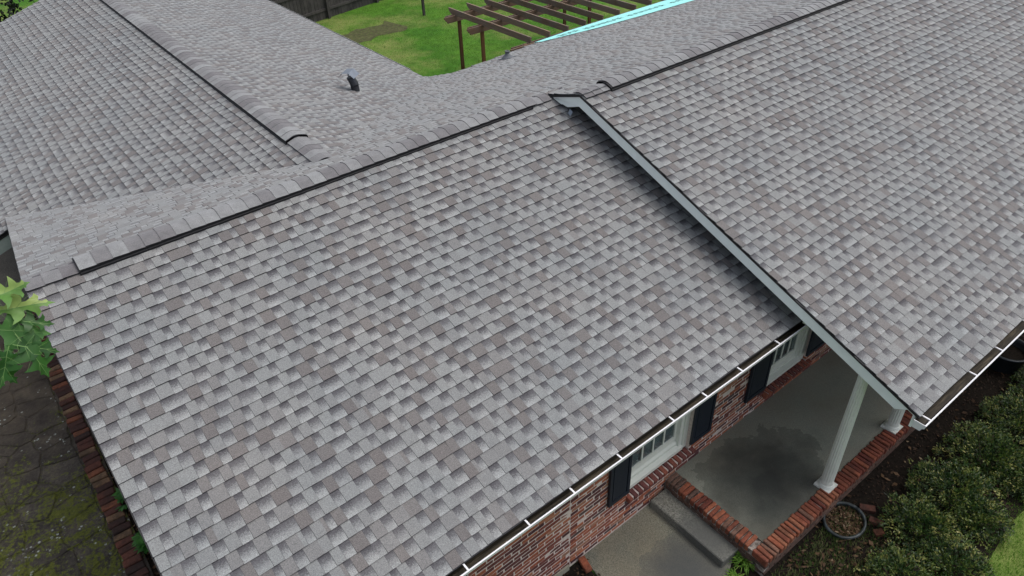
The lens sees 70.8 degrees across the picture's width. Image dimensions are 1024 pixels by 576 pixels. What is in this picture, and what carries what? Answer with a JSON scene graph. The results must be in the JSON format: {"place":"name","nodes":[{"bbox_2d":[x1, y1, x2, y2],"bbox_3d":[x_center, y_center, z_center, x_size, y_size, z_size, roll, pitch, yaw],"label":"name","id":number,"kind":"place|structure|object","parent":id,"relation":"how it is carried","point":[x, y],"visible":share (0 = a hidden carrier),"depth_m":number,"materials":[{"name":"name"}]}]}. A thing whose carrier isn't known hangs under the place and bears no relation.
{"place":"outdoors","nodes":[
{"label":"outdoors","id":0,"kind":"place"},
{"bbox_2d":[316,0,609,75],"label":"lawn grass","id":1,"kind":"structure","parent":0,"point":[496,55],"depth_m":25.30,"materials":[{"name":"green plant"}]},
{"bbox_2d":[0,0,1023,575],"bbox_3d":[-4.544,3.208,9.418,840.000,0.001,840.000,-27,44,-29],"label":"ground","id":2,"kind":"structure","parent":0,"point":[422,56],"depth_m":24.98,"materials":[{"name":"green plant"}]},
{"bbox_2d":[0,0,34,21],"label":"evergreen tree","id":3,"kind":"object","parent":2,"relation":"on","point":[11,5],"visible":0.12,"depth_m":19.92,"materials":[{"name":"green plant"}]},
{"bbox_2d":[0,276,58,388],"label":"oak tree","id":4,"kind":"object","parent":2,"relation":"on","point":[31,346],"visible":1,"depth_m":1.52,"materials":[{"name":"green plant"}]},
{"bbox_2d":[0,311,153,575],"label":"patio","id":5,"kind":"structure","parent":2,"relation":"on","point":[36,399],"depth_m":9.12,"materials":[{"name":"grey concrete"}]},
{"bbox_2d":[0,248,29,322],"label":"concrete slab","id":6,"kind":"structure","parent":5,"relation":"on","point":[8,266],"depth_m":13.16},
{"bbox_2d":[0,377,111,575],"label":"moss","id":7,"kind":"object","parent":5,"relation":"on","point":[54,503],"visible":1,"depth_m":9.09,"materials":[{"name":"green plant"}]},
{"bbox_2d":[25,312,150,575],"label":"brick edging","id":8,"kind":"object","parent":5,"relation":"on","point":[119,526],"visible":0.64,"depth_m":9.35,"materials":[{"name":"brown brick"}]},
{"bbox_2d":[97,444,159,575],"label":"planting bed","id":9,"kind":"object","parent":2,"relation":"on","point":[151,563],"visible":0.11,"depth_m":8.75,"materials":[{"name":"brown soil"}]},
{"bbox_2d":[112,488,127,511],"bbox_3d":[-4.789,2.607,8.964,0.386,0.289,0.365,9,39,15],"label":"weed","id":10,"kind":"object","parent":9,"relation":"on","point":[119,496],"visible":0.24,"depth_m":8.88,"materials":[{"name":"green plant"}]},
{"bbox_2d":[131,530,148,553],"bbox_3d":[-4.298,2.953,8.476,0.339,0.292,0.447,-27,44,-29],"label":"weed","id":11,"kind":"object","parent":9,"relation":"on","point":[139,543],"visible":0.33,"depth_m":8.32,"materials":[{"name":"green plant"}]},
{"bbox_2d":[269,0,380,21],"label":"fence","id":12,"kind":"object","parent":2,"relation":"on","point":[315,10],"visible":0.23,"depth_m":26.75,"materials":[{"name":"brown wood"}]},
{"bbox_2d":[342,21,406,42],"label":"bare soil","id":13,"kind":"structure","parent":2,"relation":"on","point":[356,35],"depth_m":25.58,"materials":[{"name":"brown soil"}]},
{"bbox_2d":[421,0,425,14],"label":"wooden post","id":14,"kind":"object","parent":2,"relation":"on","point":[423,7],"visible":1,"depth_m":26.73,"materials":[{"name":"wood"}]},
{"bbox_2d":[0,0,1023,575],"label":"brick house","id":15,"kind":"structure","parent":2,"relation":"on","point":[328,302],"depth_m":8.56,"materials":[{"name":"brick"}]},
{"bbox_2d":[630,412,690,488],"bbox_3d":[1.768,1.610,8.730,1.150,1.690,0.128,-27,44,-29],"label":"window","id":16,"kind":"structure","parent":15,"relation":"in","point":[652,455],"depth_m":9.16,"materials":[{"name":"beige paint"}]},
{"bbox_2d":[767,322,810,385],"bbox_3d":[3.870,0.542,10.025,1.030,1.720,0.128,-27,44,-29],"label":"window","id":17,"kind":"structure","parent":15,"relation":"in","point":[791,352],"depth_m":10.47,"materials":[{"name":"beige paint"}]},
{"bbox_2d":[444,0,664,69],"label":"pergola","id":18,"kind":"object","parent":2,"relation":"on","point":[518,16],"visible":0.68,"depth_m":19.54,"materials":[{"name":"brown wood"}]},
{"bbox_2d":[583,503,731,575],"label":"walkway","id":19,"kind":"structure","parent":2,"relation":"on","point":[647,540],"depth_m":8.90,"materials":[{"name":"concrete"}]},
{"bbox_2d":[650,489,737,567],"bbox_3d":[2.297,3.011,9.122,0.349,0.163,1.172,-27,44,-29],"label":"concrete step","id":20,"kind":"object","parent":19,"relation":"on","point":[705,538],"visible":0.8,"depth_m":9.02,"materials":[{"name":"grey concrete"}]},
{"bbox_2d":[664,350,914,575],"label":"front porch","id":21,"kind":"object","parent":2,"relation":"on","point":[748,489],"visible":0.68,"depth_m":9.56,"materials":[{"name":"concrete"}]},
{"bbox_2d":[813,375,867,493],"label":"porch column","id":22,"kind":"structure","parent":21,"relation":"on","point":[825,482],"depth_m":8.64,"materials":[{"name":"beige paint"}]},
{"bbox_2d":[880,408,904,434],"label":"porch column","id":23,"kind":"structure","parent":21,"relation":"on","point":[891,424],"depth_m":9.84,"materials":[{"name":"beige paint"}]},
{"bbox_2d":[562,332,1023,575],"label":"mulch bed","id":24,"kind":"object","parent":2,"relation":"on","point":[940,421],"visible":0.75,"depth_m":9.51,"materials":[{"name":"brown plant"}]},
{"bbox_2d":[563,559,600,575],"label":"leaf litter","id":25,"kind":"object","parent":24,"relation":"on","point":[582,570],"visible":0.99,"depth_m":8.72,"materials":[{"name":"brown plant"}]},
{"bbox_2d":[578,556,591,573],"bbox_3d":[0.891,3.372,8.797,0.094,0.060,0.206,-17,38,-20],"label":"loose brick","id":26,"kind":"object","parent":24,"relation":"on","point":[585,564],"visible":1,"depth_m":8.77,"materials":[{"name":"brick"}]},
{"bbox_2d":[724,567,743,575],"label":"grass clump","id":27,"kind":"object","parent":24,"relation":"on","point":[734,573],"visible":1,"depth_m":8.60,"materials":[{"name":"green plant"}]},
{"bbox_2d":[729,551,754,575],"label":"grass clump","id":28,"kind":"object","parent":24,"relation":"on","point":[742,562],"visible":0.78,"depth_m":8.70,"materials":[{"name":"green plant"}]},
{"bbox_2d":[822,501,866,539],"bbox_3d":[4.203,2.958,9.135,0.580,0.124,0.509,-27,44,-29],"label":"planter ring","id":29,"kind":"object","parent":24,"relation":"on","point":[859,512],"visible":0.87,"depth_m":9.05,"materials":[{"name":"plastic"}]},
{"bbox_2d":[825,504,865,540],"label":"dry leaves","id":30,"kind":"object","parent":29,"relation":"in","point":[849,528],"visible":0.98,"depth_m":9.13,"materials":[{"name":"brown plant"}]},
{"bbox_2d":[787,512,930,575],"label":"leaf litter","id":31,"kind":"object","parent":24,"relation":"on","point":[831,560],"visible":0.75,"depth_m":8.74,"materials":[{"name":"brown plant"}]},
{"bbox_2d":[772,499,950,575],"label":"mixed grass","id":32,"kind":"structure","parent":24,"relation":"on","point":[827,554],"depth_m":8.80,"materials":[{"name":"green plant"}]},
{"bbox_2d":[859,503,875,513],"bbox_3d":[4.569,2.836,9.272,0.192,0.062,0.096,6,37,15],"label":"loose brick","id":33,"kind":"object","parent":24,"relation":"on","point":[866,508],"visible":0.98,"depth_m":9.25,"materials":[{"name":"red brick"}]},
{"bbox_2d":[868,516,883,527],"bbox_3d":[4.599,2.959,9.109,0.172,0.060,0.091,18,41,28],"label":"loose brick","id":34,"kind":"object","parent":24,"relation":"on","point":[872,520],"visible":0.86,"depth_m":9.09,"materials":[{"name":"red brick"}]},
{"bbox_2d":[872,528,884,537],"bbox_3d":[4.572,3.054,8.992,0.125,0.056,0.094,-8,36,-4],"label":"loose brick","id":35,"kind":"object","parent":24,"relation":"on","point":[880,531],"visible":1,"depth_m":8.97,"materials":[{"name":"red brick"}]},
{"bbox_2d":[853,540,937,575],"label":"shrub","id":36,"kind":"object","parent":24,"relation":"on","point":[882,559],"visible":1,"depth_m":8.45,"materials":[{"name":"green plant"}]},
{"bbox_2d":[790,373,1023,571],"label":"leaf litter","id":37,"kind":"object","parent":24,"relation":"on","point":[894,484],"visible":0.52,"depth_m":9.43,"materials":[{"name":"brown plant"}]},
{"bbox_2d":[874,490,965,571],"bbox_3d":[5.024,2.889,8.824,1.043,0.526,0.984,24,45,31],"label":"shrub","id":38,"kind":"object","parent":24,"relation":"on","point":[909,514],"visible":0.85,"depth_m":8.83,"materials":[{"name":"green plant"}]},
{"bbox_2d":[908,530,996,575],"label":"shrub","id":39,"kind":"object","parent":24,"relation":"on","point":[966,561],"visible":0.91,"depth_m":8.48,"materials":[{"name":"green plant"}]},
{"bbox_2d":[904,455,1003,533],"bbox_3d":[5.671,2.558,9.199,1.156,0.549,1.127,16,41,23],"label":"shrub","id":40,"kind":"object","parent":24,"relation":"on","point":[943,480],"visible":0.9,"depth_m":9.19,"materials":[{"name":"green plant"}]},
{"bbox_2d":[931,420,1023,498],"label":"shrub","id":41,"kind":"object","parent":24,"relation":"on","point":[980,462],"visible":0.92,"depth_m":9.59,"materials":[{"name":"green plant"}]},
{"bbox_2d":[943,487,1017,549],"bbox_3d":[5.830,2.816,8.984,0.804,0.387,0.836,-27,44,-29],"label":"shrub","id":42,"kind":"object","parent":24,"relation":"on","point":[1009,524],"visible":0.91,"depth_m":8.89,"materials":[{"name":"green plant"}]},
{"bbox_2d":[973,386,1023,453],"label":"shrub","id":43,"kind":"object","parent":24,"relation":"on","point":[997,408],"visible":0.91,"depth_m":10.17,"materials":[{"name":"green plant"}]},
{"bbox_2d":[989,338,1023,373],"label":"plant pot","id":44,"kind":"object","parent":24,"relation":"on","point":[1009,359],"visible":0.54,"depth_m":11.09,"materials":[{"name":"black plastic"}]},
{"bbox_2d":[996,452,1023,502],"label":"shrub","id":45,"kind":"object","parent":24,"relation":"on","point":[1016,479],"visible":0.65,"depth_m":9.40,"materials":[{"name":"green plant"}]},
{"bbox_2d":[1006,365,1023,411],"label":"shrub","id":46,"kind":"object","parent":24,"relation":"on","point":[1019,376],"visible":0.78,"depth_m":10.71,"materials":[{"name":"green plant"}]},
{"bbox_2d":[983,495,1023,575],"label":"lawn grass","id":47,"kind":"structure","parent":2,"relation":"on","point":[1007,565],"depth_m":8.77,"materials":[{"name":"green plant"}]}
]}

